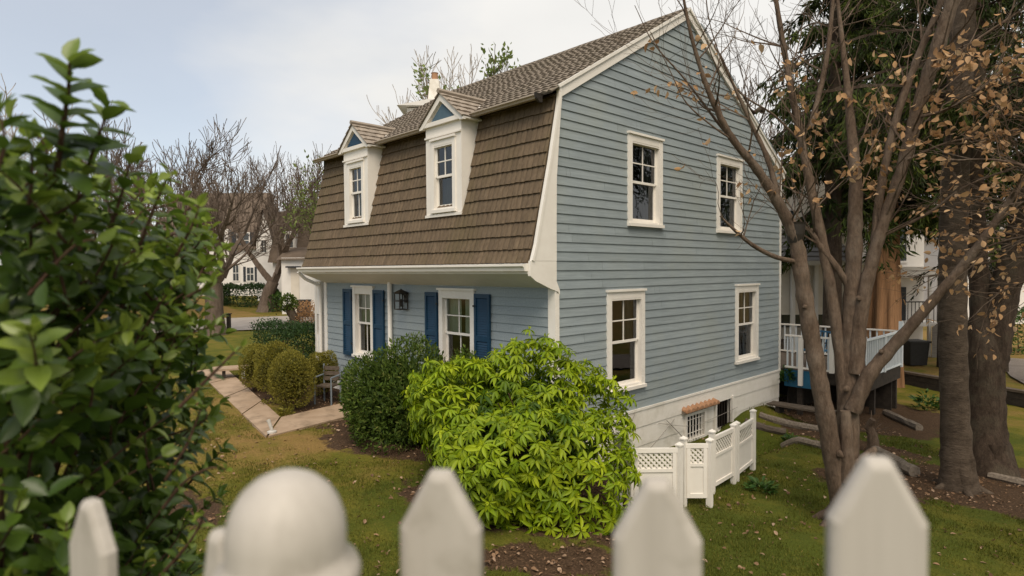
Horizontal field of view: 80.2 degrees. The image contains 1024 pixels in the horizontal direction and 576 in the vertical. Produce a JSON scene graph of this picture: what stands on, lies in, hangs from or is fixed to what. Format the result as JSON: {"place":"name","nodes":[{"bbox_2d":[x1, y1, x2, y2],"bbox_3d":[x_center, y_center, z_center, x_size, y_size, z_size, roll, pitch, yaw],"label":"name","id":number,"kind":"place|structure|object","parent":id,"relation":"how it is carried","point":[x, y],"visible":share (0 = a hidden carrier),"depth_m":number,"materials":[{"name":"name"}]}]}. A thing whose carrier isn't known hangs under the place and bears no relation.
{"place":"outdoors","nodes":[
{"label":"outdoors","id":0,"kind":"place"},
{"bbox_2d":[151,316,313,332],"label":"road","id":1,"kind":"structure","parent":0,"point":[243,323],"depth_m":40.51,"materials":[{"name":"grey asphalt"}]},
{"bbox_2d":[254,208,276,299],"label":"white house","id":2,"kind":"structure","parent":0,"point":[264,263],"depth_m":57.94,"materials":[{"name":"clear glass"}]},
{"bbox_2d":[260,241,267,252],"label":"window","id":3,"kind":"structure","parent":2,"relation":"in","point":[260,241],"depth_m":57.85,"materials":[{"name":"white glass"}]},
{"bbox_2d":[297,299,311,316],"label":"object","id":4,"kind":"object","parent":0,"point":[302,300],"visible":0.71,"depth_m":43.73,"materials":[{"name":"brown brick"}]},
{"bbox_2d":[0,0,1023,264],"label":"sky","id":5,"kind":"structure","parent":0,"point":[299,71],"materials":[{"name":"grey"}]},
{"bbox_2d":[20,286,1023,575],"bbox_3d":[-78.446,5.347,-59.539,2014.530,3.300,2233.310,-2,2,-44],"label":"ground","id":6,"kind":"structure","parent":0,"point":[928,418],"depth_m":9.05,"materials":[{"name":"green plant"}]},
{"bbox_2d":[0,74,72,172],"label":"bare tree","id":7,"kind":"object","parent":6,"relation":"on","point":[11,128],"visible":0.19,"depth_m":25.57,"materials":[{"name":"brown plant"}]},
{"bbox_2d":[22,100,193,316],"bbox_3d":[-25.636,-4.636,39.510,9.741,14.313,8.374,-2,2,-44],"label":"bare tree","id":8,"kind":"object","parent":6,"relation":"on","point":[114,180],"visible":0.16,"depth_m":39.01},
{"bbox_2d":[0,38,246,575],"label":"privet bush","id":9,"kind":"object","parent":6,"relation":"on","point":[95,379],"visible":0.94,"depth_m":1.55,"materials":[{"name":"green plant"}]},
{"bbox_2d":[63,115,250,318],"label":"bare tree","id":10,"kind":"object","parent":6,"relation":"on","point":[204,164],"visible":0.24,"depth_m":43.20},
{"bbox_2d":[0,143,331,254],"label":"bare woods","id":11,"kind":"object","parent":6,"relation":"on","point":[211,191],"visible":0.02,"depth_m":86.30,"materials":[{"name":"brown wood"}]},
{"bbox_2d":[85,117,301,335],"bbox_3d":[-16.827,-2.830,31.852,9.621,11.008,9.562,0,2,7],"label":"bare tree","id":12,"kind":"object","parent":6,"relation":"on","point":[217,310],"visible":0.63,"depth_m":32.47,"materials":[{"name":"brown wood"}]},
{"bbox_2d":[160,193,274,295],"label":"white house","id":13,"kind":"structure","parent":6,"relation":"on","point":[245,273],"depth_m":61.97,"materials":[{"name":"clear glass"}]},
{"bbox_2d":[232,265,239,281],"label":"window","id":14,"kind":"structure","parent":13,"relation":"in","point":[236,269],"depth_m":61.93,"materials":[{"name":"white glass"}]},
{"bbox_2d":[236,232,249,244],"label":"window","id":15,"kind":"structure","parent":13,"relation":"in","point":[246,238],"depth_m":61.64,"materials":[{"name":"white glass"}]},
{"bbox_2d":[246,267,254,281],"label":"window","id":16,"kind":"structure","parent":13,"relation":"in","point":[250,271],"depth_m":61.93,"materials":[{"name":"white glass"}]},
{"bbox_2d":[152,125,295,211],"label":"bare tree","id":17,"kind":"object","parent":6,"relation":"on","point":[228,154],"visible":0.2,"depth_m":68.01,"materials":[{"name":"brown wood"}]},
{"bbox_2d":[226,313,231,328],"bbox_3d":[-15.869,1.995,34.042,0.260,1.150,0.260,0,2,0],"label":"wooden post","id":18,"kind":"object","parent":6,"relation":"on","point":[228,320],"visible":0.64,"depth_m":33.95,"materials":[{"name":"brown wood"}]},
{"bbox_2d":[223,282,279,306],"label":"clipped hedge","id":19,"kind":"object","parent":6,"relation":"on","point":[227,292],"visible":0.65,"depth_m":53.37,"materials":[{"name":"green plant"}]},
{"bbox_2d":[237,342,267,391],"bbox_3d":[-6.464,2.009,15.426,1.022,1.305,1.025,-2,2,-44],"label":"boxwood","id":20,"kind":"object","parent":6,"relation":"on","point":[248,366],"visible":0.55,"depth_m":15.19,"materials":[{"name":"green plant"}]},
{"bbox_2d":[181,141,330,312],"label":"bare tree","id":21,"kind":"object","parent":6,"relation":"on","point":[271,286],"visible":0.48,"depth_m":49.65,"materials":[{"name":"brown wood"}]},
{"bbox_2d":[260,398,278,404],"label":"garden plant","id":22,"kind":"object","parent":6,"relation":"on","point":[270,400],"visible":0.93,"depth_m":13.90,"materials":[{"name":"green plant"}]},
{"bbox_2d":[266,419,276,433],"bbox_3d":[-4.492,2.573,11.352,0.170,0.259,0.187,-2,2,-44],"label":"path light","id":23,"kind":"object","parent":6,"relation":"on","point":[271,431],"visible":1,"depth_m":11.32,"materials":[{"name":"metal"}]},
{"bbox_2d":[197,369,346,437],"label":"walkway","id":24,"kind":"structure","parent":6,"relation":"on","point":[244,401],"depth_m":12.95,"materials":[{"name":"beige concrete"}]},
{"bbox_2d":[212,365,244,378],"bbox_3d":[-7.838,2.418,17.527,1.450,0.310,0.640,-1,2,-26],"label":"plank bench","id":25,"kind":"object","parent":24,"relation":"on","point":[223,369],"visible":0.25,"depth_m":17.17,"materials":[{"name":"beige wood"}]},
{"bbox_2d":[252,340,295,399],"bbox_3d":[-5.611,1.946,14.390,1.075,1.486,1.078,-2,2,-44],"label":"boxwood","id":26,"kind":"object","parent":6,"relation":"on","point":[265,363],"visible":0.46,"depth_m":14.22,"materials":[{"name":"green plant"}]},
{"bbox_2d":[267,291,281,312],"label":"round bush","id":27,"kind":"object","parent":6,"relation":"on","point":[277,294],"visible":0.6,"depth_m":49.60,"materials":[{"name":"green plant"}]},
{"bbox_2d":[248,314,315,384],"bbox_3d":[-6.377,1.714,18.042,1.673,1.777,4.031,-2,2,-44],"label":"evergreen hedge","id":28,"kind":"object","parent":6,"relation":"on","point":[292,331],"visible":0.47,"depth_m":17.95,"materials":[{"name":"green plant"}]},
{"bbox_2d":[277,406,294,416],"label":"garden plant","id":29,"kind":"object","parent":6,"relation":"on","point":[282,410],"visible":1,"depth_m":12.82,"materials":[{"name":"green plant"}]},
{"bbox_2d":[253,152,323,246],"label":"bare tree","id":30,"kind":"object","parent":6,"relation":"on","point":[271,200],"visible":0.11,"depth_m":52.93,"materials":[{"name":"brown wood"}]},
{"bbox_2d":[268,207,310,304],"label":"brown roofed house","id":31,"kind":"structure","parent":6,"relation":"on","point":[295,242],"depth_m":54.00,"materials":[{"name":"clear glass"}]},
{"bbox_2d":[285,233,293,246],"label":"window","id":32,"kind":"structure","parent":31,"relation":"in","point":[292,242],"depth_m":53.59,"materials":[{"name":"white glass"}]},
{"bbox_2d":[278,292,301,324],"bbox_3d":[-12.092,1.403,33.044,1.272,2.365,1.253,-2,2,-44],"label":"ivy stump","id":33,"kind":"object","parent":6,"relation":"on","point":[288,308],"visible":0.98,"depth_m":32.84,"materials":[{"name":"green plant"}]},
{"bbox_2d":[266,349,316,408],"bbox_3d":[-4.796,2.020,13.297,1.050,1.398,1.050,0,2,9],"label":"boxwood","id":34,"kind":"object","parent":6,"relation":"on","point":[291,383],"visible":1,"depth_m":13.12,"materials":[{"name":"green plant"}]},
{"bbox_2d":[272,149,323,242],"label":"budding tree","id":35,"kind":"object","parent":6,"relation":"on","point":[303,217],"visible":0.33,"depth_m":43.21,"materials":[{"name":"green plant"}]},
{"bbox_2d":[276,247,324,313],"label":"white garage","id":36,"kind":"structure","parent":6,"relation":"on","point":[294,282],"depth_m":48.01,"materials":[{"name":"white paint"}]},
{"bbox_2d":[291,268,298,311],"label":"door","id":37,"kind":"structure","parent":36,"relation":"in","point":[294,275],"depth_m":47.95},
{"bbox_2d":[286,300,314,323],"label":"dry shrub","id":38,"kind":"object","parent":6,"relation":"on","point":[303,313],"visible":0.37,"depth_m":33.21,"materials":[{"name":"brown plant"}]},
{"bbox_2d":[307,350,338,397],"bbox_3d":[-4.569,2.068,14.608,0.791,1.214,0.956,-2,2,-44],"label":"boxwood","id":39,"kind":"object","parent":6,"relation":"on","point":[320,359],"visible":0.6,"depth_m":14.48,"materials":[{"name":"green plant"}]},
{"bbox_2d":[314,363,340,404],"bbox_3d":[-4.250,2.216,14.002,0.460,0.880,0.434,0,2,14],"label":"garden chair","id":40,"kind":"object","parent":6,"relation":"on","point":[324,385],"visible":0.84,"depth_m":14.13,"materials":[{"name":"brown wood"}]},
{"bbox_2d":[337,331,457,454],"bbox_3d":[-2.014,1.809,11.071,2.457,2.092,2.573,-1,2,-7],"label":"dark shrub","id":41,"kind":"object","parent":6,"relation":"on","point":[371,399],"visible":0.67,"depth_m":10.53,"materials":[{"name":"green plant"}]},
{"bbox_2d":[397,72,440,114],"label":"neighbour house","id":42,"kind":"structure","parent":6,"relation":"on","point":[434,85],"depth_m":28.52,"materials":[{"name":"paint"}]},
{"bbox_2d":[367,45,484,124],"bbox_3d":[-3.275,-6.006,36.670,9.283,16.618,9.636,-2,2,-44],"label":"bare tree","id":43,"kind":"object","parent":6,"relation":"on","point":[450,78],"visible":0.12,"depth_m":34.38,"materials":[{"name":"brown plant"}]},
{"bbox_2d":[412,41,520,100],"bbox_3d":[-0.325,-5.523,33.999,10.430,15.503,10.988,-1,2,-8],"label":"budding tree","id":44,"kind":"object","parent":6,"relation":"on","point":[494,69],"visible":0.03,"depth_m":30.06,"materials":[{"name":"green plant"}]},
{"bbox_2d":[440,344,498,412],"bbox_3d":[-0.682,1.899,10.437,1.526,1.905,1.411,0,2,10],"label":"dark shrub","id":45,"kind":"object","parent":6,"relation":"on","point":[470,354],"visible":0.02,"depth_m":10.33,"materials":[{"name":"green plant"}]},
{"bbox_2d":[69,455,927,575],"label":"picket fence","id":46,"kind":"object","parent":6,"relation":"on","point":[287,522],"visible":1,"depth_m":0.61,"materials":[{"name":"white paint"}]},
{"bbox_2d":[400,326,641,538],"bbox_3d":[0.141,1.830,8.540,3.287,2.639,3.275,-1,2,-16],"label":"bright shrub","id":47,"kind":"object","parent":6,"relation":"on","point":[489,436],"visible":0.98,"depth_m":7.63,"materials":[{"name":"green plant"}]},
{"bbox_2d":[38,370,1023,575],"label":"leaf litter","id":48,"kind":"object","parent":6,"relation":"on","point":[559,569],"visible":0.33,"depth_m":8.90,"materials":[{"name":"brown plant"}]},
{"bbox_2d":[296,7,786,463],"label":"blue house","id":49,"kind":"structure","parent":6,"relation":"on","point":[557,196],"depth_m":12.23,"materials":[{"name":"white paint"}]},
{"bbox_2d":[350,285,374,358],"bbox_3d":[-3.251,0.802,14.871,0.985,1.742,1.020,-2,2,-44],"label":"window","id":50,"kind":"structure","parent":49,"relation":"in","point":[361,295],"depth_m":14.83,"materials":[{"name":"white paint"}]},
{"bbox_2d":[436,288,496,362],"bbox_3d":[-0.776,0.865,12.271,0.985,1.742,1.180,-2,2,-44],"label":"window","id":51,"kind":"structure","parent":49,"relation":"in","point":[456,311],"depth_m":12.28,"materials":[{"name":"white paint"}]},
{"bbox_2d":[584,288,646,392],"bbox_3d":[1.853,0.969,11.756,1.212,1.912,0.985,-2,2,-44],"label":"window","id":52,"kind":"structure","parent":49,"relation":"in","point":[625,315],"depth_m":11.79,"materials":[{"name":"white paint"}]},
{"bbox_2d":[604,130,664,227],"bbox_3d":[2.291,-2.076,12.098,1.192,1.772,0.985,-2,2,-44],"label":"window","id":53,"kind":"structure","parent":49,"relation":"in","point":[645,152],"depth_m":12.08,"materials":[{"name":"white paint"}]},
{"bbox_2d":[684,408,706,441],"bbox_3d":[3.830,2.998,13.431,0.940,0.710,0.555,-2,2,-44],"label":"basement window","id":54,"kind":"structure","parent":49,"relation":"in","point":[690,419],"depth_m":13.30,"materials":[{"name":"white paint"}]},
{"bbox_2d":[681,153,743,233],"bbox_3d":[4.765,-2.162,14.451,1.242,1.772,0.985,-2,2,-44],"label":"window","id":55,"kind":"structure","parent":49,"relation":"in","point":[729,206],"depth_m":14.46,"materials":[{"name":"white paint"}]},
{"bbox_2d":[714,395,733,432],"bbox_3d":[4.765,2.935,14.319,0.940,0.850,0.555,-2,2,-44],"label":"basement window","id":56,"kind":"structure","parent":49,"relation":"in","point":[719,409],"depth_m":14.37,"materials":[{"name":"white paint"}]},
{"bbox_2d":[722,283,759,364],"bbox_3d":[5.446,0.843,15.173,1.232,1.912,0.985,-2,2,-44],"label":"window","id":57,"kind":"structure","parent":49,"relation":"in","point":[746,295],"depth_m":15.19,"materials":[{"name":"white paint"}]},
{"bbox_2d":[744,98,763,113],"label":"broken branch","id":58,"kind":"object","parent":49,"relation":"on","point":[755,111],"visible":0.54,"depth_m":14.82,"materials":[{"name":"brown plant"}]},
{"bbox_2d":[615,409,756,509],"bbox_3d":[3.032,2.649,9.359,3.801,1.349,0.751,-2,2,-44],"label":"privacy screen","id":59,"kind":"object","parent":6,"relation":"on","point":[730,452],"visible":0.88,"depth_m":8.70,"materials":[{"name":"white paint"}]},
{"bbox_2d":[742,475,779,493],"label":"garden plant","id":60,"kind":"object","parent":6,"relation":"on","point":[763,484],"visible":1,"depth_m":9.61,"materials":[{"name":"green plant"}]},
{"bbox_2d":[744,418,785,434],"bbox_3d":[5.913,3.247,14.230,0.923,0.350,0.176,0,2,20],"label":"garden timber","id":61,"kind":"object","parent":6,"relation":"on","point":[770,429],"visible":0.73,"depth_m":14.13,"materials":[{"name":"brown wood"}]},
{"bbox_2d":[733,47,813,157],"bbox_3d":[11.534,-3.963,31.605,9.638,14.136,9.199,-1,2,-30],"label":"bare tree","id":62,"kind":"object","parent":6,"relation":"on","point":[764,116],"visible":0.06,"depth_m":27.90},
{"bbox_2d":[779,365,796,381],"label":"garden plant","id":63,"kind":"object","parent":6,"relation":"on","point":[790,375],"visible":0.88,"depth_m":16.21,"materials":[{"name":"green plant"}]},
{"bbox_2d":[759,412,818,431],"bbox_3d":[6.681,3.187,14.405,1.568,0.390,0.178,0,2,22],"label":"garden timber","id":64,"kind":"object","parent":6,"relation":"on","point":[787,423],"visible":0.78,"depth_m":14.39,"materials":[{"name":"wood"}]},
{"bbox_2d":[781,433,799,440],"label":"garden plant","id":65,"kind":"object","parent":6,"relation":"on","point":[787,436],"visible":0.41,"depth_m":13.69,"materials":[{"name":"green plant"}]},
{"bbox_2d":[577,0,1023,526],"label":"beech tree","id":66,"kind":"object","parent":6,"relation":"on","point":[840,441],"visible":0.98,"depth_m":8.03,"materials":[{"name":"brown plant"}]},
{"bbox_2d":[786,195,805,243],"bbox_3d":[3.751,-0.903,8.045,0.270,0.651,0.270,-2,2,-44],"label":"hanging pot","id":67,"kind":"object","parent":66,"relation":"hanging from","point":[800,229],"visible":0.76,"depth_m":7.95,"materials":[{"name":"black metal"}]},
{"bbox_2d":[780,436,820,448],"bbox_3d":[6.218,3.363,12.913,0.171,0.386,1.124,-1,2,-30],"label":"garden timber","id":68,"kind":"object","parent":6,"relation":"on","point":[805,441],"visible":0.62,"depth_m":12.89,"materials":[{"name":"grey wood"}]},
{"bbox_2d":[767,401,835,412],"bbox_3d":[7.077,3.123,14.906,0.410,0.435,1.500,-2,2,-44],"label":"plank bench","id":69,"kind":"object","parent":6,"relation":"on","point":[779,406],"visible":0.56,"depth_m":15.03,"materials":[{"name":"brown wood"}]},
{"bbox_2d":[781,179,864,353],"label":"cream house","id":70,"kind":"structure","parent":6,"relation":"on","point":[789,310],"depth_m":24.02,"materials":[{"name":"grey"}]},
{"bbox_2d":[782,314,821,326],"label":"dark window","id":71,"kind":"structure","parent":70,"relation":"in","point":[785,318],"depth_m":25.58,"materials":[{"name":"black glass"}]},
{"bbox_2d":[779,321,903,414],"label":"deck","id":72,"kind":"structure","parent":6,"relation":"on","point":[882,394],"depth_m":16.34,"materials":[{"name":"white wood"}]},
{"bbox_2d":[803,330,830,364],"bbox_3d":[8.471,1.670,16.863,0.606,0.940,0.573,-1,2,-24],"label":"patio chair","id":73,"kind":"object","parent":72,"relation":"on","point":[825,343],"visible":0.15,"depth_m":16.89,"materials":[{"name":"blue metal"}]},
{"bbox_2d":[755,0,927,355],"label":"tall conifer","id":74,"kind":"object","parent":6,"relation":"on","point":[835,244],"visible":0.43,"depth_m":18.59,"materials":[{"name":"green plant"}]},
{"bbox_2d":[861,410,887,449],"bbox_3d":[7.331,2.995,12.411,0.525,0.932,0.345,0,2,10],"label":"stump","id":75,"kind":"object","parent":6,"relation":"on","point":[872,435],"visible":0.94,"depth_m":12.33,"materials":[{"name":"wood"}]},
{"bbox_2d":[756,0,1023,497],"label":"evergreen tree","id":76,"kind":"object","parent":6,"relation":"on","point":[957,472],"visible":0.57,"depth_m":10.07,"materials":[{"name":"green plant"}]},
{"bbox_2d":[872,445,920,476],"bbox_3d":[7.219,3.270,11.489,0.236,0.282,1.540,0,2,8],"label":"garden timber","id":77,"kind":"object","parent":6,"relation":"on","point":[905,467],"visible":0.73,"depth_m":11.07,"materials":[{"name":"grey wood"}]},
{"bbox_2d":[776,0,1017,387],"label":"tall conifer","id":78,"kind":"object","parent":6,"relation":"on","point":[883,301],"visible":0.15,"depth_m":19.90,"materials":[{"name":"green plant"}]},
{"bbox_2d":[862,189,937,357],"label":"white house","id":79,"kind":"structure","parent":6,"relation":"on","point":[910,264],"depth_m":28.45,"materials":[{"name":"grey"}]},
{"bbox_2d":[901,287,905,319],"bbox_3d":[18.171,0.736,28.488,0.545,1.563,0.100,0,2,0],"label":"door","id":80,"kind":"structure","parent":79,"relation":"in","point":[903,289],"depth_m":28.43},
{"bbox_2d":[900,227,908,262],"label":"window","id":81,"kind":"structure","parent":79,"relation":"in","point":[904,260],"depth_m":28.39,"materials":[{"name":"white glass"}]},
{"bbox_2d":[882,409,922,430],"bbox_3d":[9.882,3.346,15.405,0.214,0.229,1.635,0,2,7],"label":"garden timber","id":82,"kind":"object","parent":6,"relation":"on","point":[912,424],"visible":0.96,"depth_m":15.20,"materials":[{"name":"grey wood"}]},
{"bbox_2d":[903,339,931,364],"bbox_3d":[16.272,2.599,24.562,0.840,0.980,0.780,0,2,0],"label":"wheelie bin","id":83,"kind":"object","parent":6,"relation":"on","point":[915,351],"visible":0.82,"depth_m":24.28,"materials":[{"name":"black plastic"}]},
{"bbox_2d":[908,388,939,409],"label":"garden plant","id":84,"kind":"object","parent":6,"relation":"on","point":[921,400],"visible":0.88,"depth_m":17.01,"materials":[{"name":"green plant"}]},
{"bbox_2d":[836,0,1023,481],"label":"evergreen tree","id":85,"kind":"object","parent":6,"relation":"on","point":[992,449],"visible":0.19,"depth_m":10.98,"materials":[{"name":"brown plant"}]},
{"bbox_2d":[842,1,1023,366],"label":"tall conifer","id":86,"kind":"object","parent":6,"relation":"on","point":[904,237],"visible":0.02,"depth_m":23.20,"materials":[{"name":"green plant"}]},
{"bbox_2d":[876,63,1023,366],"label":"beech tree","id":87,"kind":"object","parent":6,"relation":"on","point":[971,239],"visible":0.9,"depth_m":7.46,"materials":[{"name":"brown plant"}]},
{"bbox_2d":[904,370,1023,406],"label":"retaining wall","id":88,"kind":"structure","parent":6,"relation":"on","point":[1014,396],"depth_m":19.60,"materials":[{"name":"brown wood"}]},
{"bbox_2d":[909,0,1023,300],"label":"tall conifer","id":89,"kind":"object","parent":6,"relation":"on","point":[1014,157],"visible":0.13,"depth_m":19.24,"materials":[{"name":"green plant"}]},
{"bbox_2d":[923,204,1023,323],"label":"grey house","id":90,"kind":"structure","parent":6,"relation":"on","point":[932,259],"depth_m":45.41,"materials":[{"name":"grey wood"}]},
{"bbox_2d":[987,472,1023,486],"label":"garden timber","id":91,"kind":"object","parent":6,"relation":"on","point":[1017,481],"visible":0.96,"depth_m":10.50,"materials":[{"name":"grey wood"}]},
{"bbox_2d":[1008,358,1023,382],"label":"gravel drive","id":92,"kind":"structure","parent":6,"relation":"on","point":[1016,368],"depth_m":23.43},
{"bbox_2d":[1012,307,1023,354],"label":"clipped hedge","id":93,"kind":"object","parent":6,"relation":"on","point":[1021,311],"visible":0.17,"depth_m":27.47,"materials":[{"name":"green plant"}]},
{"bbox_2d":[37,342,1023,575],"bbox_3d":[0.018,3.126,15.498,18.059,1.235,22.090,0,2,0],"label":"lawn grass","id":94,"kind":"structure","parent":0,"point":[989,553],"depth_m":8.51,"materials":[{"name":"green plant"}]}
]}

